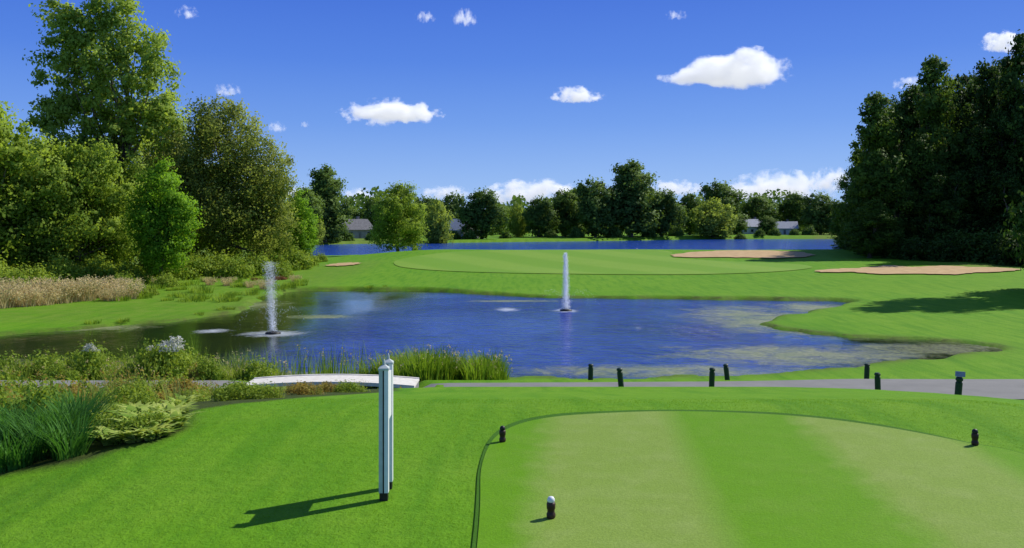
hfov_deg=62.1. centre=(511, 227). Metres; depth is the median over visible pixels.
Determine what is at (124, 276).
bank shrub
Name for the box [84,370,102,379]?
green shrub
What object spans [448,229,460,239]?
lakeside shrub
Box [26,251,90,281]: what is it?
bank shrub
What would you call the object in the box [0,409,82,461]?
daylily clump
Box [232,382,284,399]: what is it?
green shrub
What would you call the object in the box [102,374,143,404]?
green shrub
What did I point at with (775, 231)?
lakeside shrub
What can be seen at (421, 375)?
reed clump
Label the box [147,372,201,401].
tall weed clump
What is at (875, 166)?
woodland tree
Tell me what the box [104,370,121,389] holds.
green shrub
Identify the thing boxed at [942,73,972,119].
woodland tree
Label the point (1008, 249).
woodland shrub
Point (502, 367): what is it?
reed clump
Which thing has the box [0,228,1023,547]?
ground
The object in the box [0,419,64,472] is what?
daylily clump
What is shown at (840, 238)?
woodland tree
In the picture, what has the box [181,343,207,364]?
green shrub
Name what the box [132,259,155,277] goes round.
bank shrub
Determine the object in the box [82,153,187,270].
ash tree
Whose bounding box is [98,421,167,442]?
hosta plant
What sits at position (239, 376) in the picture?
green shrub
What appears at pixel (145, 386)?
green shrub
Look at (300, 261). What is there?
bank shrub
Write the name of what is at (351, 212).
lakeside tree
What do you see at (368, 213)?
lakeside tree
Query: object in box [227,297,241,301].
bank grass tuft
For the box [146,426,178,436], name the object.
hosta plant
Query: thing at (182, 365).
green shrub
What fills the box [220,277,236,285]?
plume grass clump
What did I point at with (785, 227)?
house
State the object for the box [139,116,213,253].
willow tree
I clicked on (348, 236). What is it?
lakeside shrub
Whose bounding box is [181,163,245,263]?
ash tree
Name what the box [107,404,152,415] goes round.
hosta plant
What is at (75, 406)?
daylily clump
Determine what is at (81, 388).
tall weed clump
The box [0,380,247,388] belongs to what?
cart path
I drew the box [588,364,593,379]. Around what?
bollard
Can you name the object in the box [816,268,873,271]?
sand bunker
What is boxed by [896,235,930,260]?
woodland shrub
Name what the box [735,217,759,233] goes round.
house
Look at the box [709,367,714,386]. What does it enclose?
bollard
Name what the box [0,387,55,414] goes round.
daylily clump
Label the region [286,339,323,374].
cattail clump
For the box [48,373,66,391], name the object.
green shrub
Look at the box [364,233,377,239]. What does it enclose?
lakeside shrub
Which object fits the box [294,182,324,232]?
lakeside tree
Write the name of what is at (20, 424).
daylily clump
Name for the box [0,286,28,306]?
plume grass clump
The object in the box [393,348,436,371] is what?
reed clump
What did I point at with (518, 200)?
distant woodland
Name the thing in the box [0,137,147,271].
ash tree
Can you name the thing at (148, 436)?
hosta plant
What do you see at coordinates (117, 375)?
marsh grass clump
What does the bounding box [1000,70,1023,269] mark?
woodland tree
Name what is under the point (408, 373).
reed clump
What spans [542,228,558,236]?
lakeside shrub
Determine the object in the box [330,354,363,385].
cattail clump
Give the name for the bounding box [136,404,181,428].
green shrub
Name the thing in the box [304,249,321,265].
bank shrub
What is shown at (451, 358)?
reed clump
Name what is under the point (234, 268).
bank shrub
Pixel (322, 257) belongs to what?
bank shrub
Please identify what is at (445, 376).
reed clump
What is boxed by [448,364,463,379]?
reed clump
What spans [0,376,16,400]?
green shrub
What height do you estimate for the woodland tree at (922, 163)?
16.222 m
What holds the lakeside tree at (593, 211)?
on the ground at (980, 308)
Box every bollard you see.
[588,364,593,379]
[617,368,623,386]
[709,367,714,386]
[723,364,729,379]
[864,363,869,378]
[874,372,880,389]
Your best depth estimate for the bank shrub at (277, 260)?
83.69 m
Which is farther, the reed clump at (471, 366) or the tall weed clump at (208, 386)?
the reed clump at (471, 366)
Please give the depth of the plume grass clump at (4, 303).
50.70 m
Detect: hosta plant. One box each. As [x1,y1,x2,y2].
[74,425,134,445]
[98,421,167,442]
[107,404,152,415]
[108,409,183,425]
[116,401,159,408]
[116,410,175,428]
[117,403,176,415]
[124,417,184,433]
[128,426,169,440]
[135,430,173,438]
[139,408,196,427]
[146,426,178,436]
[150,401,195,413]
[160,393,202,402]
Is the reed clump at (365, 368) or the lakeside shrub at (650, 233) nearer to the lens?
the reed clump at (365, 368)
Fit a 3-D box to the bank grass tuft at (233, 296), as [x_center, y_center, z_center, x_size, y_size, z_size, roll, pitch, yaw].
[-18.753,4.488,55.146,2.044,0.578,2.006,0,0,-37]
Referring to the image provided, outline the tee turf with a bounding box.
[477,411,1023,547]
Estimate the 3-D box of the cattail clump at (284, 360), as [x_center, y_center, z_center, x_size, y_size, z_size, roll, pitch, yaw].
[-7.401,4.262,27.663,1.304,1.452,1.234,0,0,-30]
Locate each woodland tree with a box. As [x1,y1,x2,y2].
[827,219,847,246]
[829,149,860,232]
[829,235,844,248]
[831,90,919,232]
[839,199,903,257]
[859,101,904,152]
[861,168,923,244]
[867,83,928,194]
[889,133,950,237]
[903,53,974,200]
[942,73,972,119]
[946,81,993,162]
[954,58,1013,189]
[971,170,1023,235]
[979,29,1023,213]
[985,128,1023,233]
[991,56,1023,92]
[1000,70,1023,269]
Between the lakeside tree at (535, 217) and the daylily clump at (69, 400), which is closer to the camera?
the daylily clump at (69, 400)
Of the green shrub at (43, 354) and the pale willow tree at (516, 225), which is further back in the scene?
the pale willow tree at (516, 225)
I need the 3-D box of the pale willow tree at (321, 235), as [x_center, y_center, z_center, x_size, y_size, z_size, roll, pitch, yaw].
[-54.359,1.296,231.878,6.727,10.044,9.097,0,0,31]
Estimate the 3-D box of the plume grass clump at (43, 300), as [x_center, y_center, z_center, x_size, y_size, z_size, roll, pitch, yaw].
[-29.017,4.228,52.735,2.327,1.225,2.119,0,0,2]
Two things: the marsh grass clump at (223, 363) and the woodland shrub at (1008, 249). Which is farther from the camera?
the woodland shrub at (1008, 249)
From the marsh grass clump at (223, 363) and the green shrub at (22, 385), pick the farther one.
the marsh grass clump at (223, 363)
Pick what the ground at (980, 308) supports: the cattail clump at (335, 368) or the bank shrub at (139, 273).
the bank shrub at (139, 273)
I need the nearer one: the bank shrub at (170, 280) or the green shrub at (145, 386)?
the green shrub at (145, 386)
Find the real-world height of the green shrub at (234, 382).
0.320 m
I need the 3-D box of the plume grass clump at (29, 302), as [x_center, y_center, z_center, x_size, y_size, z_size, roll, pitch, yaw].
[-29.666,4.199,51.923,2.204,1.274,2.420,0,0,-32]
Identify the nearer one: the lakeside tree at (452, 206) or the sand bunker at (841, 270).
the sand bunker at (841, 270)
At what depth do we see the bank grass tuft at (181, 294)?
57.96 m
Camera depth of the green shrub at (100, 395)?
10.26 m
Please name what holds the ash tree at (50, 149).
on the ground at (980, 308)
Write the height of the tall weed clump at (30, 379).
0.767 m
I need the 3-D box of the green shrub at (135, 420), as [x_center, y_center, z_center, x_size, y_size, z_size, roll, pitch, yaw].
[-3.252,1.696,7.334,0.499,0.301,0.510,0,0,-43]
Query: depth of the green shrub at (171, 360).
23.72 m
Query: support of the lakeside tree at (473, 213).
on the ground at (980, 308)
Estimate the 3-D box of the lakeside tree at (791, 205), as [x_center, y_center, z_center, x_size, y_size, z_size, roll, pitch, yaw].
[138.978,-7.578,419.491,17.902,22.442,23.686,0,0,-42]
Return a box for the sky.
[0,0,1023,210]
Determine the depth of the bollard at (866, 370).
23.54 m
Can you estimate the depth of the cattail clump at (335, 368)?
26.27 m
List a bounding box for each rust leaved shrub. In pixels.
[55,380,84,398]
[152,391,175,403]
[160,376,204,400]
[182,379,207,392]
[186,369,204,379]
[282,380,311,392]
[286,381,323,394]
[318,381,337,391]
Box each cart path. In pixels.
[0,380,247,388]
[423,379,1023,398]
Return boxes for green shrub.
[0,350,32,378]
[0,365,33,394]
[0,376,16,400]
[0,386,26,414]
[3,370,82,419]
[9,368,52,397]
[19,348,59,366]
[20,346,68,379]
[38,361,68,379]
[47,352,68,363]
[47,364,68,379]
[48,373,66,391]
[54,345,83,369]
[56,367,87,379]
[64,368,104,394]
[68,334,120,379]
[74,341,123,368]
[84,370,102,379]
[84,388,118,405]
[84,405,123,442]
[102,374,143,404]
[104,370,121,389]
[105,402,126,413]
[107,406,165,444]
[109,417,141,444]
[112,353,133,365]
[118,337,176,379]
[123,376,159,396]
[125,387,163,404]
[131,366,154,386]
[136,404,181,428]
[142,333,193,379]
[142,339,182,377]
[143,394,164,404]
[149,365,178,384]
[151,376,181,394]
[167,387,210,401]
[169,397,188,413]
[170,371,187,381]
[180,350,199,374]
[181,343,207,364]
[186,355,226,380]
[197,389,207,397]
[205,363,228,379]
[205,384,226,398]
[207,379,256,401]
[216,375,253,397]
[231,370,254,379]
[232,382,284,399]
[235,355,279,380]
[247,382,286,398]
[325,379,370,391]
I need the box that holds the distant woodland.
[290,184,814,231]
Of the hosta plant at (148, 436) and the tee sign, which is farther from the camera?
the hosta plant at (148, 436)
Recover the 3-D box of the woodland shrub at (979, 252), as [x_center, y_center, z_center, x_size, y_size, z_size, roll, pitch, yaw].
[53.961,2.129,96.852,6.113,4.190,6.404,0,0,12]
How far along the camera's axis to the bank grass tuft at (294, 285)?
65.61 m
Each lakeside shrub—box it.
[327,232,343,242]
[339,230,354,240]
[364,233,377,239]
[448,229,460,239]
[460,229,478,238]
[499,229,511,237]
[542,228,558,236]
[567,225,586,237]
[603,224,623,237]
[641,227,658,237]
[667,226,685,236]
[734,232,747,238]
[753,228,766,235]
[767,228,781,235]
[788,228,800,234]
[800,225,817,234]
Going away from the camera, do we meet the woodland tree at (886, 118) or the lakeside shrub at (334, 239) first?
the woodland tree at (886, 118)
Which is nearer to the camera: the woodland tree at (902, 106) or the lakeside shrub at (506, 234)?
the woodland tree at (902, 106)
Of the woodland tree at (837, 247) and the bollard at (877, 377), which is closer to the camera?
the bollard at (877, 377)
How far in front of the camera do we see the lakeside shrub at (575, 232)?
310.63 m
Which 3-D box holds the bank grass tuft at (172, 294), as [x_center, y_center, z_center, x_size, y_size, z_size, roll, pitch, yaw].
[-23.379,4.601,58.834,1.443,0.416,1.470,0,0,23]
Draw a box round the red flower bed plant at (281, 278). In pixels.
[274,276,286,279]
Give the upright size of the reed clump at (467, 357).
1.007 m
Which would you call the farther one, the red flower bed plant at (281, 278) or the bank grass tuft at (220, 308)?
the red flower bed plant at (281, 278)
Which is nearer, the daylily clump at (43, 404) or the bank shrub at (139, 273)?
the daylily clump at (43, 404)
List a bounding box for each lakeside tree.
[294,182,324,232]
[309,163,352,242]
[340,206,364,218]
[360,196,386,231]
[410,194,434,232]
[440,190,466,218]
[454,186,511,238]
[490,202,511,234]
[519,193,559,236]
[543,188,583,236]
[562,187,591,234]
[572,175,619,237]
[604,158,664,236]
[628,185,665,234]
[646,188,689,236]
[676,192,702,234]
[699,178,750,229]
[730,213,750,234]
[739,193,780,219]
[756,215,780,234]
[774,191,811,230]
[796,190,839,234]
[825,199,846,232]
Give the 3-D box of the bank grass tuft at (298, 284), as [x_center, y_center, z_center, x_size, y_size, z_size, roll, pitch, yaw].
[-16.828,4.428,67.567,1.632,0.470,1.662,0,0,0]
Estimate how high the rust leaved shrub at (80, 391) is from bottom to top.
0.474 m
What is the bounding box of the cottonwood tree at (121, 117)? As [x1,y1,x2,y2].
[22,0,196,217]
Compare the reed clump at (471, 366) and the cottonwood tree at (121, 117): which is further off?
the cottonwood tree at (121, 117)
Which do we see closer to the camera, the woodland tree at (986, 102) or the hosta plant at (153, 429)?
the hosta plant at (153, 429)
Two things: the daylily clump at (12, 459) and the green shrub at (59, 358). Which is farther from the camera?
the green shrub at (59, 358)
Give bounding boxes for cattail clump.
[185,335,208,356]
[217,347,249,368]
[263,345,300,374]
[274,347,313,374]
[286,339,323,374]
[301,352,337,373]
[311,350,349,373]
[312,351,333,373]
[312,352,341,386]
[314,338,347,373]
[315,344,357,385]
[315,349,344,373]
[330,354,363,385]
[342,340,370,373]
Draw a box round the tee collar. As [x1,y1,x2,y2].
[472,410,1019,547]
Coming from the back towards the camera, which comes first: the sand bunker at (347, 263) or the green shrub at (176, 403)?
the sand bunker at (347, 263)
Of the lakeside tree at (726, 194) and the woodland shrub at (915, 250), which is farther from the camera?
the lakeside tree at (726, 194)
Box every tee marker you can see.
[499,426,505,441]
[546,496,555,518]
[971,429,978,445]
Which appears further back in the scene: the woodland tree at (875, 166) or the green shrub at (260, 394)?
the woodland tree at (875, 166)
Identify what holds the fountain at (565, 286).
on the pond water at (637, 338)
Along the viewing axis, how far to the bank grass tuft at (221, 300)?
54.12 m
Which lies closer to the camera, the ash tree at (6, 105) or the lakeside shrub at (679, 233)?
the ash tree at (6, 105)
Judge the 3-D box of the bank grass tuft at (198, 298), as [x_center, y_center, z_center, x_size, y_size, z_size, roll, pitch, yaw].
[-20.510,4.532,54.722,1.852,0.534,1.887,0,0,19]
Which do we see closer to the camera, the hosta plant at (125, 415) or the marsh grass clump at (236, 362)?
the hosta plant at (125, 415)
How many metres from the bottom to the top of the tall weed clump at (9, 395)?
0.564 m
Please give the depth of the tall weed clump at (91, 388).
11.81 m
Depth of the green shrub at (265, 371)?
23.53 m
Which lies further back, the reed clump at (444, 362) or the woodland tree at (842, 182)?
the woodland tree at (842, 182)
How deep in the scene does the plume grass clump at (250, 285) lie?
65.46 m
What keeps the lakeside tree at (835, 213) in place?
on the ground at (980, 308)
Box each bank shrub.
[0,251,24,275]
[0,266,29,284]
[10,261,57,282]
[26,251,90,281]
[78,250,131,279]
[110,260,153,282]
[112,270,141,283]
[126,283,151,296]
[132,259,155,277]
[145,285,159,295]
[148,271,181,287]
[153,263,193,280]
[182,250,217,279]
[194,247,233,276]
[213,252,257,278]
[238,249,278,276]
[264,261,294,278]
[265,251,292,271]
[270,244,315,270]
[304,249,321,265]
[314,253,328,261]
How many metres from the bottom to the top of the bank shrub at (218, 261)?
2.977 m
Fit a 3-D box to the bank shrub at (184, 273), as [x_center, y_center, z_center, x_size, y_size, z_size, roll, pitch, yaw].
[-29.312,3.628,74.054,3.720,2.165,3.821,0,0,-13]
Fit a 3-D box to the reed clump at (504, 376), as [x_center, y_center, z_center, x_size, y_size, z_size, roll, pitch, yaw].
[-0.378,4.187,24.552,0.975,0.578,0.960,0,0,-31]
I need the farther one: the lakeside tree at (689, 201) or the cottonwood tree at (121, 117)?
the lakeside tree at (689, 201)
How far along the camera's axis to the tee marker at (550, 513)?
5.04 m
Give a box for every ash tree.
[0,101,18,141]
[0,101,90,270]
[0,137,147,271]
[0,166,71,272]
[10,131,101,268]
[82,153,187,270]
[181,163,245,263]
[237,177,293,260]
[366,180,429,252]
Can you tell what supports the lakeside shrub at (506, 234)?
on the ground at (980, 308)
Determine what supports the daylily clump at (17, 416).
on the ground at (980, 308)
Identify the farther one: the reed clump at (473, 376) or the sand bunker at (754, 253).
the sand bunker at (754, 253)
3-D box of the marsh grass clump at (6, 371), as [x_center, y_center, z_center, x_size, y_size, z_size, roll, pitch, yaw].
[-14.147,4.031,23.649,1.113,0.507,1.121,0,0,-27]
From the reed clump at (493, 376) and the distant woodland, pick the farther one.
the distant woodland
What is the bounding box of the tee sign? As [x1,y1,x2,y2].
[378,353,393,500]
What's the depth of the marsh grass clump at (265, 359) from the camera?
27.32 m
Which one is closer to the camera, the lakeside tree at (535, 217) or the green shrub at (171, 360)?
the green shrub at (171, 360)
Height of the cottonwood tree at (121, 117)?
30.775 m
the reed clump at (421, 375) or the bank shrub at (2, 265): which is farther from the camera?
the bank shrub at (2, 265)
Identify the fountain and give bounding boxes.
[240,262,303,334]
[543,252,595,310]
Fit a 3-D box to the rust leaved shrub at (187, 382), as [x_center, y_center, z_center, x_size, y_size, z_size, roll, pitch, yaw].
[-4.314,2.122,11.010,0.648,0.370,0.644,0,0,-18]
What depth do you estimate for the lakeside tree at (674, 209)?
331.95 m
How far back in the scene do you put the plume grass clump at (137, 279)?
61.54 m
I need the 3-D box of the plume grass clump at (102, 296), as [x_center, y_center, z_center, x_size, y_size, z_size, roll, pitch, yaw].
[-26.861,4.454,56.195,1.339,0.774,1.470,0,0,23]
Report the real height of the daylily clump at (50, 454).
0.311 m
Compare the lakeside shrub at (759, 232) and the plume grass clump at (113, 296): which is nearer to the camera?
the plume grass clump at (113, 296)
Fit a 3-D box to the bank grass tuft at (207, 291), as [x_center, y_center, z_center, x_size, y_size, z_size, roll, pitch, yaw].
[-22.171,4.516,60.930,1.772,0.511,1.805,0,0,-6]
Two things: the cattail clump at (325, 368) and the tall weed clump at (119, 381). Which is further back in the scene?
the cattail clump at (325, 368)
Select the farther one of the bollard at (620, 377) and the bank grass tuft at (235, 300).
the bank grass tuft at (235, 300)
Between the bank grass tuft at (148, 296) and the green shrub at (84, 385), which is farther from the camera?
the bank grass tuft at (148, 296)
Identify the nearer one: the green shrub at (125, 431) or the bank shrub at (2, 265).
the green shrub at (125, 431)
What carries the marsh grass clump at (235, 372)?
on the ground at (980, 308)
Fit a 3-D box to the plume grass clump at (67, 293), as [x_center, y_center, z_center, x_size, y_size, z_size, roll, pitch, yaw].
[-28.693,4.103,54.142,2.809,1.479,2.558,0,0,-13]
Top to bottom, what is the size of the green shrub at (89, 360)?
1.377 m
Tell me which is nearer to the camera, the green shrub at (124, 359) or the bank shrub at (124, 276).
the green shrub at (124, 359)
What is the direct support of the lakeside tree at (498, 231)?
on the ground at (980, 308)
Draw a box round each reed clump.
[347,355,381,387]
[356,356,381,387]
[363,352,406,374]
[370,348,407,366]
[380,349,430,365]
[389,345,448,363]
[391,347,442,380]
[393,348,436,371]
[393,355,411,375]
[393,360,418,375]
[394,340,456,381]
[412,348,462,379]
[414,343,468,379]
[414,346,457,379]
[425,349,456,375]
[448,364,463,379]
[449,348,488,360]
[450,353,495,379]
[456,350,499,379]
[463,347,505,366]
[464,346,519,369]
[466,353,516,374]
[479,355,514,379]
[485,367,501,379]
[488,361,512,379]
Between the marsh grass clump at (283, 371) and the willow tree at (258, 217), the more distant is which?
the willow tree at (258, 217)
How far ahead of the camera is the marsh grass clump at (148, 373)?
22.93 m
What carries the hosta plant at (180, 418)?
on the ground at (980, 308)
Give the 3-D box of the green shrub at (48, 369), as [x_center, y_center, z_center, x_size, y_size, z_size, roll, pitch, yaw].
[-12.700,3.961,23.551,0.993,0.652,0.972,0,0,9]
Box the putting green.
[394,250,811,273]
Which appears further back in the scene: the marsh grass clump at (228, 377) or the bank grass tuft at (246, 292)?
the bank grass tuft at (246, 292)
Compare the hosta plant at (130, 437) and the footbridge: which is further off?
the footbridge
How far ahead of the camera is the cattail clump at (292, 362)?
27.12 m
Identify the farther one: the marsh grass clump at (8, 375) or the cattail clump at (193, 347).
the cattail clump at (193, 347)
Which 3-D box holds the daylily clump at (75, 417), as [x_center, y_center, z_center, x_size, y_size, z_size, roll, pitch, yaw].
[-3.898,1.765,7.599,0.758,0.358,0.732,0,0,-5]
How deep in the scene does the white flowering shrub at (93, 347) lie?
23.92 m
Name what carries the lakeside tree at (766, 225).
on the ground at (980, 308)
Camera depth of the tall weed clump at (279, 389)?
10.03 m
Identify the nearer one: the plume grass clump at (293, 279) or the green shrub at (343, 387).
the green shrub at (343, 387)
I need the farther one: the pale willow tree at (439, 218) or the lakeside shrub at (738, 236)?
the lakeside shrub at (738, 236)
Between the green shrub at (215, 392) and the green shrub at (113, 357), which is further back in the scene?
the green shrub at (113, 357)
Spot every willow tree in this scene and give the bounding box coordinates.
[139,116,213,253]
[145,91,305,261]
[310,218,325,244]
[422,196,454,243]
[506,203,527,236]
[686,197,739,238]
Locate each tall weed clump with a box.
[0,371,66,390]
[4,373,77,400]
[37,376,111,407]
[62,377,116,402]
[83,368,143,394]
[103,369,153,385]
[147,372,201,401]
[191,379,219,393]
[265,381,289,397]
[305,381,324,394]
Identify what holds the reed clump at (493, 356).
on the ground at (980, 308)
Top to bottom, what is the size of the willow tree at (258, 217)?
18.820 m
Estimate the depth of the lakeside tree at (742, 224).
372.20 m
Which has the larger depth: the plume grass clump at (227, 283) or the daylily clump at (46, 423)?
the plume grass clump at (227, 283)
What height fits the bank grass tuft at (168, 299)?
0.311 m
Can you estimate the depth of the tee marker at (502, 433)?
6.84 m
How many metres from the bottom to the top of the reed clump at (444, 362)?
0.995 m
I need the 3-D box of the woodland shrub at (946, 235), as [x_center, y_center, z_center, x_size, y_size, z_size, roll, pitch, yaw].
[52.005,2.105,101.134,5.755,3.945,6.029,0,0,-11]
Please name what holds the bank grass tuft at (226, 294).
on the ground at (980, 308)
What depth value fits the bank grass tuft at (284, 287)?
64.62 m
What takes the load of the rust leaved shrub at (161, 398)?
on the ground at (980, 308)
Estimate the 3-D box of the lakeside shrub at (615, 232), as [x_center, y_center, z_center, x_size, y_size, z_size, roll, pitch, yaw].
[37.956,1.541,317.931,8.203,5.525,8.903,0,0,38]
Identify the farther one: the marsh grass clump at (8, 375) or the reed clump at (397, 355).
the reed clump at (397, 355)
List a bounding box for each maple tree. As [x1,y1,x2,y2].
[117,156,207,277]
[276,186,320,255]
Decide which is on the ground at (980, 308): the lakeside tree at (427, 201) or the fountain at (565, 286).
the lakeside tree at (427, 201)
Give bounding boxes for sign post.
[954,371,964,394]
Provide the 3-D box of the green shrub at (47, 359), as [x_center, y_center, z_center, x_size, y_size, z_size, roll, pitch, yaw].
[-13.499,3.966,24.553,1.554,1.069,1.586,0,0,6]
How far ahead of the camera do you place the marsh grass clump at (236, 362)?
24.83 m
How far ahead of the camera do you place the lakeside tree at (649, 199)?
346.69 m
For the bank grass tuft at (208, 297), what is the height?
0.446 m
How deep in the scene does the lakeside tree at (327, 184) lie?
244.13 m
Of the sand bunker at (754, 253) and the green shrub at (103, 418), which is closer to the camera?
the green shrub at (103, 418)
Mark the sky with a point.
(530, 99)
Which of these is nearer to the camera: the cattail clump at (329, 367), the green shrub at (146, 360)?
the green shrub at (146, 360)
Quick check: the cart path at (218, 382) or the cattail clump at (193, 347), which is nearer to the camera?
the cart path at (218, 382)
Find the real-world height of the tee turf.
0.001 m
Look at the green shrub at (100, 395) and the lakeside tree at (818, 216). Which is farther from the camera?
the lakeside tree at (818, 216)
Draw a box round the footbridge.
[247,374,418,387]
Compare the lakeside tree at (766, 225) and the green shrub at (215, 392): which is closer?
the green shrub at (215, 392)
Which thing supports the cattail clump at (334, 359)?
in the pond water at (637, 338)
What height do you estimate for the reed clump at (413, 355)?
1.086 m
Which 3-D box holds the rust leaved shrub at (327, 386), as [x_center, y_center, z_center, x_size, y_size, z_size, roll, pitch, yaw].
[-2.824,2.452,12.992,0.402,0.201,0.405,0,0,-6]
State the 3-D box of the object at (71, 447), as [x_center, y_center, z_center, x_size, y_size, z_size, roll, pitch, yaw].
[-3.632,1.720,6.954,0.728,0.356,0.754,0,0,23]
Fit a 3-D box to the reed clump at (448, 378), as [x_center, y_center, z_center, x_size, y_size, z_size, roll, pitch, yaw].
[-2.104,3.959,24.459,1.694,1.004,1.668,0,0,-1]
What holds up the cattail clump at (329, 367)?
in the pond water at (637, 338)
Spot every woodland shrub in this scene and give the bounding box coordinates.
[853,241,884,255]
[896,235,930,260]
[921,238,963,261]
[928,229,962,259]
[944,229,983,261]
[958,228,1002,263]
[983,228,1022,265]
[983,236,1014,263]
[989,233,1023,266]
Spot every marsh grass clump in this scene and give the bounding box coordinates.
[0,354,47,379]
[0,362,44,379]
[0,364,26,379]
[97,355,135,379]
[102,364,143,379]
[106,358,154,379]
[110,349,185,379]
[187,353,242,374]
[203,350,261,377]
[214,356,256,379]
[224,360,266,379]
[232,351,286,375]
[274,367,289,375]
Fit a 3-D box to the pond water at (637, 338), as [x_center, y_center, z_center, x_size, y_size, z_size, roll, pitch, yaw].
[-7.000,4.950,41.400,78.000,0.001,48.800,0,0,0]
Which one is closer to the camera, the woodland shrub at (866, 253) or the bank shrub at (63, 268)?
the bank shrub at (63, 268)
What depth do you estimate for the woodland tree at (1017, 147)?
101.80 m
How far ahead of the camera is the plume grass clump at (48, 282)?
53.77 m
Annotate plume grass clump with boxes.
[0,276,21,286]
[0,281,26,308]
[0,282,34,298]
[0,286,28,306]
[6,287,46,306]
[10,279,57,300]
[19,274,69,289]
[23,286,62,305]
[36,280,83,303]
[54,278,92,301]
[58,274,108,301]
[77,274,118,289]
[96,289,115,300]
[99,277,133,292]
[100,285,128,300]
[114,280,145,298]
[116,277,146,286]
[200,276,217,284]
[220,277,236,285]
[243,280,256,287]
[257,279,274,288]
[288,275,301,280]
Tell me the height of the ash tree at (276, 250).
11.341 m
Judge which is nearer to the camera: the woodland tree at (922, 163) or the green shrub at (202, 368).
the green shrub at (202, 368)
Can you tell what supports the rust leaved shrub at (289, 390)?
on the ground at (980, 308)
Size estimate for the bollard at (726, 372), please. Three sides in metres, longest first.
0.578 x 0.147 x 0.147 m
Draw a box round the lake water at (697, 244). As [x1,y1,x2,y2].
[306,239,837,255]
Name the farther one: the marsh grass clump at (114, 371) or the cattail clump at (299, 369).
the cattail clump at (299, 369)
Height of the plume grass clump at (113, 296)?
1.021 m
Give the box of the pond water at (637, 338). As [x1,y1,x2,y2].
[0,291,1002,388]
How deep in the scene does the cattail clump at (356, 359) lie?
27.35 m
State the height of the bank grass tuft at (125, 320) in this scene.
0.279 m
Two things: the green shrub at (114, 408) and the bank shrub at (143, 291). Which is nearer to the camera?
the green shrub at (114, 408)
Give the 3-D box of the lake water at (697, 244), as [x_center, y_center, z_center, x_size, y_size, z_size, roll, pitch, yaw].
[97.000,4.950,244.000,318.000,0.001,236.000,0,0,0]
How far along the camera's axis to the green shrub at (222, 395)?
10.00 m
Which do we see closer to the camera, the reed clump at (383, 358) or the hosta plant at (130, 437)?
the hosta plant at (130, 437)
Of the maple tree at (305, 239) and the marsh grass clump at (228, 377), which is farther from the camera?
the maple tree at (305, 239)
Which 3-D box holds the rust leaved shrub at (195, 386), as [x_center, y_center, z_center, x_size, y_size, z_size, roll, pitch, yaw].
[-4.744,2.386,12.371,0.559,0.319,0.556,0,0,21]
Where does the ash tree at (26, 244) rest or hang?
on the ground at (980, 308)
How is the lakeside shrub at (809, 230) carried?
on the ground at (980, 308)
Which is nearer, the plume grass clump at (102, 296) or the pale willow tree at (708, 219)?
the plume grass clump at (102, 296)
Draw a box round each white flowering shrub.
[82,343,100,351]
[158,335,183,352]
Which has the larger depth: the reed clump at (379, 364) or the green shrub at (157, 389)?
the reed clump at (379, 364)
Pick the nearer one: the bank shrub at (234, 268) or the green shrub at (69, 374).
the green shrub at (69, 374)
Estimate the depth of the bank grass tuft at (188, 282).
67.44 m
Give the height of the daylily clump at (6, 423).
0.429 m
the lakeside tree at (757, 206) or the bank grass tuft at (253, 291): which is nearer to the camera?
the bank grass tuft at (253, 291)
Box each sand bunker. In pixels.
[326,262,359,265]
[671,250,813,257]
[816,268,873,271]
[851,265,1019,273]
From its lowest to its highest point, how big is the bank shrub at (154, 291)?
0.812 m
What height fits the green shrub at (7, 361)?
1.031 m
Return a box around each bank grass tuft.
[83,319,101,324]
[110,295,130,301]
[115,317,130,322]
[137,291,156,298]
[146,283,168,289]
[160,297,173,300]
[165,290,185,296]
[174,292,190,297]
[178,279,199,285]
[181,293,206,301]
[187,285,208,292]
[191,293,211,298]
[193,287,214,293]
[210,292,239,301]
[213,290,235,297]
[215,296,232,302]
[215,305,230,309]
[225,277,244,282]
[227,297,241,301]
[241,288,260,294]
[243,290,258,295]
[265,284,284,290]
[271,283,288,289]
[280,281,299,287]
[290,281,307,285]
[294,278,309,281]
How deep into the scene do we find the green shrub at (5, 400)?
9.77 m
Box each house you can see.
[337,216,372,238]
[448,219,478,238]
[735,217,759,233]
[777,219,798,234]
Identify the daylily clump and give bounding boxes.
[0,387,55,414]
[0,390,58,424]
[0,400,72,445]
[0,401,47,443]
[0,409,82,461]
[0,412,21,440]
[0,417,45,452]
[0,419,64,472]
[2,393,102,439]
[2,409,52,450]
[8,390,90,416]
[9,395,106,430]
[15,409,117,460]
[19,413,83,433]
[20,412,102,457]
[22,390,121,422]
[33,399,106,433]
[35,383,120,416]
[53,402,105,420]
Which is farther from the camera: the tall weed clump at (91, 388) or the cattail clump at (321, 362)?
the cattail clump at (321, 362)
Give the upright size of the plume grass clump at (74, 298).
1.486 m
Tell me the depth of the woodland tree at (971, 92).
119.62 m
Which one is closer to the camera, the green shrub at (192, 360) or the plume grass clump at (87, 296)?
the green shrub at (192, 360)
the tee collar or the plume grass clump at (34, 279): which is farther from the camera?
the plume grass clump at (34, 279)
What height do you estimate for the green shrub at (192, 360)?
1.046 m
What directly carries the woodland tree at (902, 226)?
on the ground at (980, 308)
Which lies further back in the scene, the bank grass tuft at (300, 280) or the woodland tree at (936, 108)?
the woodland tree at (936, 108)
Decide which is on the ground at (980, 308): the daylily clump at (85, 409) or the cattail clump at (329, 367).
the daylily clump at (85, 409)
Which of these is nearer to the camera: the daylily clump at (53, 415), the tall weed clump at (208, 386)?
the daylily clump at (53, 415)

